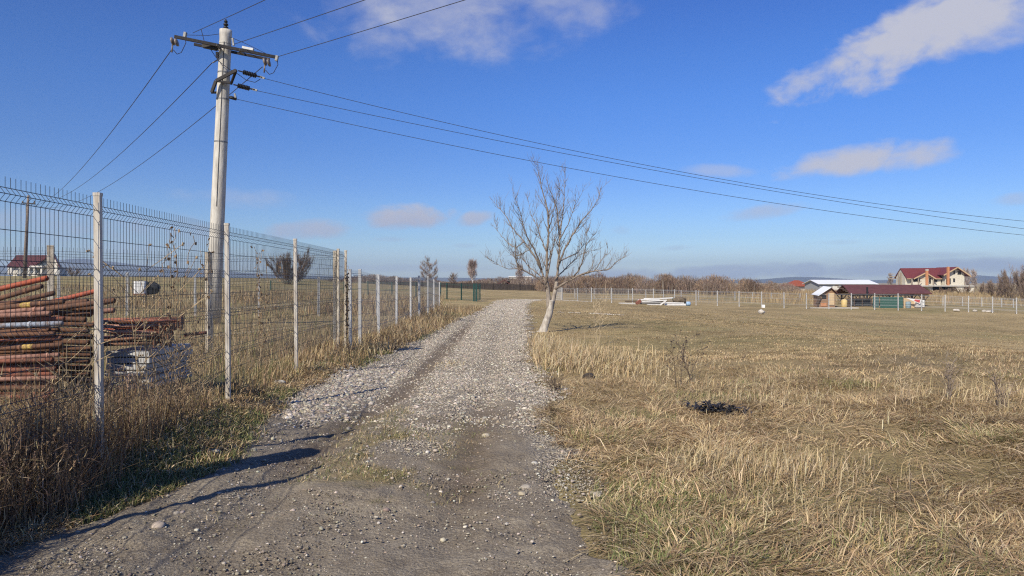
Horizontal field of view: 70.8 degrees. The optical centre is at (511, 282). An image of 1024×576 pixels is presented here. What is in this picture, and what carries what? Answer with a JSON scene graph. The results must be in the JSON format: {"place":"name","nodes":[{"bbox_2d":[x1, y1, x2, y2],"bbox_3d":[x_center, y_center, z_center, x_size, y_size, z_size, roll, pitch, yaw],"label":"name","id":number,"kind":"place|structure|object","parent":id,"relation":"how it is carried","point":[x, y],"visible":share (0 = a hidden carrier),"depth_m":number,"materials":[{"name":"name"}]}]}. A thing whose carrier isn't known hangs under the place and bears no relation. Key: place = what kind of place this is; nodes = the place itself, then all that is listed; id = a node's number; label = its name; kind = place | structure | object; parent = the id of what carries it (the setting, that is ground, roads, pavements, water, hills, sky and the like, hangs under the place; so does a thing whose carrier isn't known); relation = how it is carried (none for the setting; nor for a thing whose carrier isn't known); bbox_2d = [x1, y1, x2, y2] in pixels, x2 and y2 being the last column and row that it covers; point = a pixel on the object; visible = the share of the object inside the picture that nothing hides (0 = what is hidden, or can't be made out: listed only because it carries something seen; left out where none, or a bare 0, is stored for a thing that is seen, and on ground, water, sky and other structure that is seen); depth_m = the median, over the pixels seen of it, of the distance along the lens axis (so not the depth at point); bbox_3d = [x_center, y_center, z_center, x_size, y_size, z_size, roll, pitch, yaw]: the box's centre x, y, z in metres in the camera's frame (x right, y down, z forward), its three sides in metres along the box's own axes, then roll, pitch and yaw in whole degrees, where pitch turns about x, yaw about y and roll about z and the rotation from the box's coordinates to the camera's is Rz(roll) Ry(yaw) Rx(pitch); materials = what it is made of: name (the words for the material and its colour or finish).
{"place":"outdoors","nodes":[
{"label":"outdoors","id":0,"kind":"place"},
{"bbox_2d":[56,364,92,369],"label":"scaffold pipe","id":1,"kind":"object","parent":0,"point":[72,367],"visible":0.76,"depth_m":8.08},
{"bbox_2d":[52,351,92,357],"bbox_3d":[-6.046,0.797,8.307,2.687,0.096,0.068,0,0,9],"label":"scaffold pipe","id":2,"kind":"object","parent":1,"relation":"on","point":[79,354],"visible":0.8,"depth_m":8.10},
{"bbox_2d":[52,346,92,351],"bbox_3d":[-5.933,0.709,8.090,2.702,0.097,0.068,0,0,10],"label":"scaffold pipe","id":3,"kind":"object","parent":2,"relation":"on","point":[78,348],"visible":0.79,"depth_m":7.87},
{"bbox_2d":[53,339,89,344],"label":"scaffold pipe","id":4,"kind":"object","parent":3,"relation":"on","point":[76,342],"visible":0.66,"depth_m":7.95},
{"bbox_2d":[56,327,89,333],"bbox_3d":[-5.892,0.508,8.094,2.538,0.106,0.068,0,0,10],"label":"scaffold pipe","id":5,"kind":"object","parent":3,"relation":"on","point":[71,329],"visible":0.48,"depth_m":7.89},
{"bbox_2d":[30,299,88,307],"bbox_3d":[-6.008,0.371,8.166,2.693,0.388,0.068,0,0,10],"label":"scaffold pipe","id":6,"kind":"object","parent":5,"relation":"on","point":[75,301],"visible":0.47,"depth_m":7.95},
{"bbox_2d":[63,322,93,327],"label":"scaffold pipe","id":7,"kind":"object","parent":6,"relation":"on","point":[66,324],"visible":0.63,"depth_m":8.03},
{"bbox_2d":[55,311,92,316],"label":"scaffold pipe","id":8,"kind":"object","parent":7,"relation":"on","point":[75,313],"visible":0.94,"depth_m":8.06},
{"bbox_2d":[46,298,115,310],"bbox_3d":[-5.452,0.339,8.009,2.307,0.342,0.068,0,0,10],"label":"scaffold pipe","id":9,"kind":"object","parent":5,"relation":"on","point":[79,305],"visible":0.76,"depth_m":7.87,"materials":[{"name":"metal"}]},
{"bbox_2d":[55,333,93,338],"bbox_3d":[-5.978,0.594,8.336,2.494,0.105,0.068,0,0,9],"label":"scaffold pipe","id":10,"kind":"object","parent":3,"relation":"on","point":[76,337],"visible":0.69,"depth_m":8.14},
{"bbox_2d":[70,308,114,316],"bbox_3d":[-5.687,0.429,8.320,2.423,0.291,0.068,0,0,9],"label":"scaffold pipe","id":11,"kind":"object","parent":10,"relation":"on","point":[106,310],"visible":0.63,"depth_m":8.11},
{"bbox_2d":[60,306,93,311],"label":"scaffold pipe","id":12,"kind":"object","parent":11,"relation":"on","point":[84,309],"visible":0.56,"depth_m":8.11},
{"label":"scaffold pipe","id":13,"kind":"object","parent":12,"relation":"on","visible":0},
{"bbox_2d":[56,289,93,300],"bbox_3d":[-5.766,0.324,8.408,2.280,0.508,0.053,0,0,16],"label":"scaffold pipe","id":14,"kind":"object","parent":13,"relation":"on","point":[80,294],"visible":0.35,"depth_m":8.14,"materials":[{"name":"metal"}]},
{"bbox_2d":[0,299,686,575],"bbox_3d":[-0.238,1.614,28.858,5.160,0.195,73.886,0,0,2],"label":"gravel road","id":15,"kind":"structure","parent":0,"point":[508,453],"depth_m":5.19,"materials":[{"name":"gravel"}]},
{"bbox_2d":[0,259,1021,282],"bbox_3d":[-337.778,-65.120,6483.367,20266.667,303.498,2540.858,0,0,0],"label":"hills","id":16,"kind":"structure","parent":0,"point":[982,279],"depth_m":6112.94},
{"bbox_2d":[0,276,1023,575],"bbox_3d":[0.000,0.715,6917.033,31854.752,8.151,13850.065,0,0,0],"label":"ground","id":17,"kind":"structure","parent":0,"point":[936,324],"depth_m":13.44,"materials":[{"name":"plant"}]},
{"bbox_2d":[0,438,29,492],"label":"dry weed","id":18,"kind":"object","parent":17,"relation":"on","point":[15,452],"visible":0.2,"depth_m":4.75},
{"bbox_2d":[0,389,54,393],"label":"scaffold pipe","id":19,"kind":"object","parent":17,"relation":"on","point":[6,392],"visible":0.33,"depth_m":7.07,"materials":[{"name":"metal"}]},
{"bbox_2d":[0,385,48,390],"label":"scaffold pipe","id":20,"kind":"object","parent":19,"relation":"on","point":[17,388],"visible":0.4,"depth_m":7.04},
{"bbox_2d":[0,376,57,381],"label":"scaffold pipe","id":21,"kind":"object","parent":20,"relation":"on","point":[22,378],"visible":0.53,"depth_m":7.02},
{"bbox_2d":[0,371,53,376],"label":"scaffold pipe","id":22,"kind":"object","parent":21,"relation":"on","point":[31,374],"visible":0.6,"depth_m":7.03,"materials":[{"name":"metal"}]},
{"bbox_2d":[0,363,55,367],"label":"scaffold pipe","id":23,"kind":"object","parent":22,"relation":"on","point":[23,365],"visible":0.5,"depth_m":7.06,"materials":[{"name":"metal"}]},
{"bbox_2d":[0,367,56,372],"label":"scaffold pipe","id":24,"kind":"object","parent":22,"relation":"on","point":[5,370],"visible":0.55,"depth_m":7.02,"materials":[{"name":"metal"}]},
{"bbox_2d":[0,357,53,363],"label":"scaffold pipe","id":25,"kind":"object","parent":24,"relation":"on","point":[25,360],"visible":0.84,"depth_m":6.99,"materials":[{"name":"metal"}]},
{"bbox_2d":[0,353,59,358],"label":"scaffold pipe","id":26,"kind":"object","parent":25,"relation":"on","point":[27,356],"visible":0.68,"depth_m":7.03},
{"bbox_2d":[0,342,63,350],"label":"scaffold pipe","id":27,"kind":"object","parent":25,"relation":"on","point":[29,346],"visible":0.85,"depth_m":7.03,"materials":[{"name":"metal"}]},
{"bbox_2d":[0,336,62,341],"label":"scaffold pipe","id":28,"kind":"object","parent":27,"relation":"on","point":[33,339],"visible":0.68,"depth_m":7.08,"materials":[{"name":"metal"}]},
{"bbox_2d":[0,331,55,336],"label":"scaffold pipe","id":29,"kind":"object","parent":28,"relation":"on","point":[26,334],"visible":0.78,"depth_m":7.04,"materials":[{"name":"metal"}]},
{"bbox_2d":[0,327,50,332],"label":"scaffold pipe","id":30,"kind":"object","parent":29,"relation":"on","point":[28,329],"visible":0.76,"depth_m":7.05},
{"bbox_2d":[0,321,63,327],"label":"scaffold pipe","id":31,"kind":"object","parent":30,"relation":"on","point":[30,324],"visible":0.86,"depth_m":7.03,"materials":[{"name":"metal"}]},
{"bbox_2d":[0,311,51,317],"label":"scaffold pipe","id":32,"kind":"object","parent":31,"relation":"on","point":[24,314],"visible":0.82,"depth_m":7.03,"materials":[{"name":"metal"}]},
{"bbox_2d":[0,316,65,321],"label":"scaffold pipe","id":33,"kind":"object","parent":31,"relation":"on","point":[21,319],"visible":0.84,"depth_m":7.08,"materials":[{"name":"metal"}]},
{"bbox_2d":[0,298,65,309],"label":"scaffold pipe","id":34,"kind":"object","parent":33,"relation":"on","point":[24,305],"visible":0.81,"depth_m":7.08,"materials":[{"name":"metal"}]},
{"bbox_2d":[22,195,35,277],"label":"utility pole","id":35,"kind":"object","parent":17,"relation":"on","point":[26,236],"visible":0.76,"depth_m":94.87,"materials":[{"name":"brown wood"}]},
{"bbox_2d":[7,255,66,275],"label":"country house","id":36,"kind":"structure","parent":17,"relation":"on","point":[15,271],"depth_m":170.00,"materials":[{"name":"white"}]},
{"bbox_2d":[11,427,66,507],"bbox_3d":[-3.218,1.276,4.888,0.298,0.566,0.252,0,0,17],"label":"dry weed","id":37,"kind":"object","parent":17,"relation":"on","point":[44,444],"visible":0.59,"depth_m":4.89,"materials":[{"name":"plant"}]},
{"bbox_2d":[0,363,86,437],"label":"dry weed","id":38,"kind":"object","parent":17,"relation":"on","point":[54,396],"visible":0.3,"depth_m":5.48,"materials":[{"name":"plant"}]},
{"bbox_2d":[15,402,76,465],"bbox_3d":[-3.307,1.166,5.132,0.394,0.654,0.467,0,0,-36],"label":"dry weed","id":39,"kind":"object","parent":17,"relation":"on","point":[60,423],"visible":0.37,"depth_m":5.12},
{"bbox_2d":[18,318,123,448],"bbox_3d":[-3.374,0.858,5.498,0.368,1.167,0.706,0,0,34],"label":"dry weed","id":40,"kind":"object","parent":17,"relation":"on","point":[67,384],"visible":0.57,"depth_m":5.51,"materials":[{"name":"plant"}]},
{"bbox_2d":[86,242,212,444],"bbox_3d":[-3.208,0.551,6.294,1.362,1.786,0.683,0,0,31],"label":"dry weed","id":41,"kind":"object","parent":17,"relation":"on","point":[144,329],"visible":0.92,"depth_m":6.25,"materials":[{"name":"plant"}]},
{"bbox_2d":[112,366,190,382],"bbox_3d":[-4.412,1.126,8.850,0.461,0.058,1.107,0,0,0],"label":"concrete slab","id":42,"kind":"object","parent":17,"relation":"on","point":[156,378],"depth_m":8.48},
{"bbox_2d":[105,361,187,375],"bbox_3d":[-4.460,1.051,8.850,0.472,0.058,1.106,0,0,0],"label":"concrete slab","id":43,"kind":"object","parent":42,"relation":"on","point":[156,369],"depth_m":8.36,"materials":[{"name":"concrete"}]},
{"bbox_2d":[106,355,189,369],"bbox_3d":[-4.440,0.976,8.850,0.478,0.058,1.103,0,0,0],"label":"concrete slab","id":44,"kind":"object","parent":43,"relation":"on","point":[115,366],"depth_m":8.31,"materials":[{"name":"concrete"}]},
{"bbox_2d":[107,349,192,362],"bbox_3d":[-4.415,0.901,8.850,0.503,0.058,1.106,0,0,0],"label":"concrete slab","id":45,"kind":"object","parent":44,"relation":"on","point":[117,359],"depth_m":8.32,"materials":[{"name":"concrete"}]},
{"bbox_2d":[106,343,190,356],"bbox_3d":[-4.426,0.826,8.850,0.511,0.058,1.107,0,0,0],"label":"concrete slab","id":46,"kind":"object","parent":45,"relation":"on","point":[187,345],"depth_m":8.44,"materials":[{"name":"concrete"}]},
{"bbox_2d":[103,338,155,347],"bbox_3d":[-4.402,0.700,8.226,0.595,0.100,0.100,0,0,-15],"label":"steel prop","id":47,"kind":"object","parent":46,"relation":"on","point":[116,343],"visible":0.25,"depth_m":8.21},
{"bbox_2d":[103,331,169,341],"bbox_3d":[-4.289,0.620,8.226,0.692,0.109,0.100,0,0,-13],"label":"steel prop","id":48,"kind":"object","parent":47,"relation":"on","point":[137,338],"visible":0.62,"depth_m":8.21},
{"bbox_2d":[103,329,161,336],"bbox_3d":[-4.361,0.580,8.226,0.641,0.100,0.100,0,0,-14],"label":"steel prop","id":49,"kind":"object","parent":48,"relation":"on","point":[139,332],"visible":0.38,"depth_m":8.22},
{"bbox_2d":[103,322,161,329],"bbox_3d":[-4.362,0.495,8.226,0.645,0.100,0.100,0,0,-14],"label":"steel prop","id":50,"kind":"object","parent":49,"relation":"on","point":[130,325],"visible":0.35,"depth_m":8.22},
{"bbox_2d":[114,316,182,324],"bbox_3d":[-4.151,0.441,8.226,0.705,0.100,0.100,0,0,-12],"label":"steel prop","id":51,"kind":"object","parent":50,"relation":"on","point":[151,320],"visible":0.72,"depth_m":8.22,"materials":[{"name":"red paint"}]},
{"bbox_2d":[126,315,204,426],"bbox_3d":[-3.253,0.853,6.858,0.684,1.099,0.583,0,0,0],"label":"dry weed","id":52,"kind":"object","parent":17,"relation":"on","point":[177,395],"visible":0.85,"depth_m":6.79,"materials":[{"name":"plant"}]},
{"bbox_2d":[0,245,337,352],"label":"fence","id":53,"kind":"object","parent":17,"relation":"on","point":[210,314],"visible":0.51,"depth_m":13.13,"materials":[{"name":"metal"}]},
{"bbox_2d":[150,332,192,420],"bbox_3d":[-3.336,0.925,6.976,0.480,0.941,0.390,0,0,0],"label":"dry weed","id":54,"kind":"object","parent":17,"relation":"on","point":[184,382],"visible":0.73,"depth_m":7.00,"materials":[{"name":"plant"}]},
{"bbox_2d":[0,178,346,462],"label":"fence","id":55,"kind":"object","parent":17,"relation":"on","point":[98,240],"visible":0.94,"depth_m":7.21,"materials":[{"name":"metal"}]},
{"bbox_2d":[159,226,213,345],"bbox_3d":[-3.282,0.055,7.277,0.106,1.205,1.209,0,0,-2],"label":"dry vine","id":56,"kind":"object","parent":55,"relation":"attached to","point":[172,287],"visible":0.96,"depth_m":7.02,"materials":[{"name":"brown plant"}]},
{"bbox_2d":[251,246,280,347],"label":"dry vine","id":57,"kind":"object","parent":55,"relation":"attached to","point":[257,288],"visible":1,"depth_m":9.65,"materials":[{"name":"brown plant"}]},
{"bbox_2d":[142,327,221,416],"bbox_3d":[-3.329,0.917,7.348,0.705,0.967,0.575,0,0,0],"label":"dry weed","id":58,"kind":"object","parent":17,"relation":"on","point":[198,394],"visible":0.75,"depth_m":7.37,"materials":[{"name":"plant"}]},
{"bbox_2d":[177,326,213,398],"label":"dry weed","id":59,"kind":"object","parent":17,"relation":"on","point":[197,351],"visible":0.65,"depth_m":8.22,"materials":[{"name":"plant"}]},
{"bbox_2d":[1,270,420,315],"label":"fence","id":60,"kind":"object","parent":17,"relation":"on","point":[194,279],"visible":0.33,"depth_m":28.66,"materials":[{"name":"metal"}]},
{"bbox_2d":[170,19,278,323],"bbox_3d":[-8.696,-3.366,21.852,3.222,9.344,0.885,0,0,-9],"label":"utility pole","id":61,"kind":"object","parent":17,"relation":"on","point":[224,48],"visible":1,"depth_m":21.83,"materials":[{"name":"concrete"}]},
{"bbox_2d":[29,63,211,201],"bbox_3d":[-36.457,-8.748,58.501,0.024,4.764,91.160,0,0,-37],"label":"power line","id":62,"kind":"object","parent":61,"relation":"attached to","point":[145,130],"visible":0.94,"depth_m":29.63,"materials":[{"name":"metal"}]},
{"bbox_2d":[281,0,463,55],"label":"power line","id":63,"kind":"object","parent":61,"relation":"attached to","point":[377,26],"visible":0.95,"depth_m":19.00,"materials":[{"name":"metal"}]},
{"bbox_2d":[237,99,1019,234],"bbox_3d":[8.706,-3.567,25.900,35.115,3.992,0.015,0,0,-14],"label":"power line","id":64,"kind":"object","parent":61,"relation":"attached to","point":[604,174],"visible":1,"depth_m":24.42,"materials":[{"name":"metal"}]},
{"bbox_2d":[259,91,1022,228],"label":"power line","id":65,"kind":"object","parent":61,"relation":"attached to","point":[623,164],"visible":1,"depth_m":24.57,"materials":[{"name":"metal"}]},
{"bbox_2d":[267,79,1018,220],"bbox_3d":[9.118,-4.193,25.899,34.315,4.000,0.015,0,0,-14],"label":"power line","id":66,"kind":"object","parent":61,"relation":"attached to","point":[626,161],"visible":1,"depth_m":24.53,"materials":[{"name":"metal"}]},
{"bbox_2d":[265,249,312,284],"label":"bare bush","id":67,"kind":"object","parent":17,"relation":"on","point":[285,264],"visible":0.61,"depth_m":91.19,"materials":[{"name":"brown plant"}]},
{"bbox_2d":[270,281,480,300],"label":"fence","id":68,"kind":"object","parent":17,"relation":"on","point":[479,293],"visible":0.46,"depth_m":61.52,"materials":[{"name":"green metal"}]},
{"bbox_2d":[348,269,439,345],"bbox_3d":[-3.736,0.820,27.161,0.280,2.259,22.612,0,0,-1],"label":"fence","id":69,"kind":"object","parent":17,"relation":"on","point":[408,290],"visible":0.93,"depth_m":20.44,"materials":[{"name":"grey metal"}]},
{"bbox_2d":[344,270,350,337],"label":"dry vine","id":70,"kind":"object","parent":69,"relation":"attached to","point":[347,310],"visible":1,"depth_m":15.58,"materials":[{"name":"brown plant"}]},
{"bbox_2d":[419,257,438,283],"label":"bare tree","id":71,"kind":"object","parent":17,"relation":"on","point":[431,276],"visible":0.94,"depth_m":134.79,"materials":[{"name":"brown plant"}]},
{"bbox_2d":[369,281,536,290],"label":"board fence","id":72,"kind":"object","parent":17,"relation":"on","point":[494,286],"visible":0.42,"depth_m":149.99,"materials":[{"name":"wood"}]},
{"bbox_2d":[466,258,477,282],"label":"birch tree","id":73,"kind":"object","parent":17,"relation":"on","point":[472,265],"visible":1,"depth_m":164.61,"materials":[{"name":"brown plant"}]},
{"bbox_2d":[485,154,631,331],"bbox_3d":[1.406,-1.258,23.637,4.917,5.914,3.913,0,0,0],"label":"bare tree","id":74,"kind":"object","parent":17,"relation":"on","point":[550,304],"visible":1,"depth_m":23.42,"materials":[{"name":"grey plant"}]},
{"bbox_2d":[330,272,802,294],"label":"woods","id":75,"kind":"object","parent":17,"relation":"on","point":[666,282],"visible":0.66,"depth_m":138.84,"materials":[{"name":"plant"}]},
{"bbox_2d":[575,289,800,300],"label":"fence","id":76,"kind":"object","parent":17,"relation":"on","point":[621,292],"visible":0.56,"depth_m":103.94,"materials":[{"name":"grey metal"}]},
{"bbox_2d":[673,329,710,382],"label":"dry weed","id":77,"kind":"object","parent":17,"relation":"on","point":[687,357],"visible":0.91,"depth_m":11.83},
{"bbox_2d":[681,400,756,419],"bbox_3d":[2.554,1.563,8.868,0.420,0.210,1.366,0,0,-32],"label":"black scrap","id":78,"kind":"object","parent":17,"relation":"on","point":[718,406],"visible":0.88,"depth_m":8.86,"materials":[{"name":"plastic"}]},
{"bbox_2d":[562,288,1023,313],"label":"fence","id":79,"kind":"object","parent":17,"relation":"on","point":[783,296],"visible":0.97,"depth_m":81.96,"materials":[{"name":"grey metal"}]},
{"bbox_2d":[811,286,837,306],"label":"garden hut","id":80,"kind":"object","parent":17,"relation":"on","point":[824,290],"visible":0.81,"depth_m":86.00,"materials":[{"name":"beige wood"}]},
{"bbox_2d":[803,280,877,290],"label":"barn","id":81,"kind":"structure","parent":17,"relation":"on","point":[813,284],"depth_m":176.24,"materials":[{"name":"white metal"}]},
{"bbox_2d":[850,298,872,306],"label":"work table","id":82,"kind":"object","parent":17,"relation":"on","point":[857,301],"visible":0.81,"depth_m":88.20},
{"bbox_2d":[835,285,931,299],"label":"open shelter","id":83,"kind":"object","parent":17,"relation":"on","point":[911,291],"visible":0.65,"depth_m":89.50,"materials":[{"name":"brown metal"}]},
{"bbox_2d":[880,297,902,307],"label":"tarp screen","id":84,"kind":"object","parent":17,"relation":"on","point":[883,303],"visible":0.93,"depth_m":84.50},
{"bbox_2d":[889,267,974,292],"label":"unfinished house","id":85,"kind":"structure","parent":17,"relation":"on","point":[945,278],"depth_m":214.60,"materials":[{"name":"paint"}]},
{"bbox_2d":[936,349,966,400],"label":"dry weed","id":86,"kind":"object","parent":17,"relation":"on","point":[948,378],"visible":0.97,"depth_m":9.31,"materials":[{"name":"plant"}]},
{"bbox_2d":[982,279,1010,298],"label":"bare bush","id":87,"kind":"object","parent":17,"relation":"on","point":[991,285],"visible":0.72,"depth_m":119.41,"materials":[{"name":"brown plant"}]},
{"bbox_2d":[986,363,1021,408],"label":"dry weed","id":88,"kind":"object","parent":17,"relation":"on","point":[998,391],"visible":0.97,"depth_m":8.61,"materials":[{"name":"plant"}]},
{"bbox_2d":[996,267,1022,299],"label":"bare bush","id":89,"kind":"object","parent":17,"relation":"on","point":[1005,282],"visible":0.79,"depth_m":111.39,"materials":[{"name":"brown plant"}]},
{"bbox_2d":[1008,263,1023,299],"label":"bare bush","id":90,"kind":"object","parent":17,"relation":"on","point":[1021,277],"visible":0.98,"depth_m":105.17,"materials":[{"name":"brown plant"}]},
{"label":"scaffold pipe","id":91,"kind":"object","parent":17,"relation":"on","visible":0},
{"bbox_2d":[0,380,53,384],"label":"scaffold pipe","id":92,"kind":"object","parent":91,"relation":"on","point":[22,381],"visible":0.25,"depth_m":7.16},
{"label":"scaffold pipe","id":93,"kind":"object","parent":92,"relation":"on","visible":0},
{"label":"scaffold pipe","id":94,"kind":"object","parent":93,"relation":"on","visible":0},
{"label":"scaffold pipe","id":95,"kind":"object","parent":94,"relation":"on","visible":0},
{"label":"scaffold pipe","id":96,"kind":"object","parent":95,"relation":"on","visible":0},
{"bbox_2d":[0,360,65,365],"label":"scaffold pipe","id":97,"kind":"object","parent":96,"relation":"on","point":[60,362],"visible":0.42,"depth_m":7.16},
{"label":"scaffold pipe","id":98,"kind":"object","parent":97,"relation":"on","visible":0},
{"bbox_2d":[0,352,51,355],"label":"scaffold pipe","id":99,"kind":"object","parent":98,"relation":"on","point":[22,353],"visible":0.23,"depth_m":7.19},
{"bbox_2d":[0,348,51,353],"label":"scaffold pipe","id":100,"kind":"object","parent":99,"relation":"on","point":[25,351],"visible":0.68,"depth_m":7.17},
{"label":"scaffold pipe","id":101,"kind":"object","parent":100,"relation":"on","visible":0},
{"bbox_2d":[0,341,52,344],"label":"scaffold pipe","id":102,"kind":"object","parent":101,"relation":"on","point":[10,343],"visible":0.31,"depth_m":7.17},
{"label":"scaffold pipe","id":103,"kind":"object","parent":102,"relation":"on","visible":0},
{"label":"scaffold pipe","id":104,"kind":"object","parent":103,"relation":"on","visible":0},
{"bbox_2d":[51,327,59,331],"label":"scaffold pipe","id":105,"kind":"object","parent":104,"relation":"on","point":[55,329],"visible":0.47,"depth_m":7.14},
{"bbox_2d":[0,291,55,304],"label":"scaffold pipe","id":106,"kind":"object","parent":105,"relation":"on","point":[32,297],"visible":0.81,"depth_m":7.12,"materials":[{"name":"metal"}]},
{"bbox_2d":[0,0,1023,280],"label":"sky","id":107,"kind":"structure","parent":0,"point":[916,104],"materials":[{"name":"blue"}]},
{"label":"scaffold pipe","id":108,"kind":"object","parent":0,"visible":0},
{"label":"scaffold pipe","id":109,"kind":"object","parent":108,"relation":"on","visible":0},
{"bbox_2d":[0,307,44,312],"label":"scaffold pipe","id":110,"kind":"object","parent":109,"relation":"on","point":[34,309],"visible":0.79,"depth_m":7.08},
{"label":"scaffold pipe","id":111,"kind":"object","parent":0,"visible":0},
{"bbox_2d":[0,284,43,300],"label":"scaffold pipe","id":112,"kind":"object","parent":111,"relation":"on","point":[26,290],"visible":0.9,"depth_m":7.14,"materials":[{"name":"metal"}]},
{"bbox_2d":[0,276,48,290],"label":"scaffold pipe","id":113,"kind":"object","parent":112,"relation":"on","point":[22,283],"visible":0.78,"depth_m":7.17,"materials":[{"name":"metal"}]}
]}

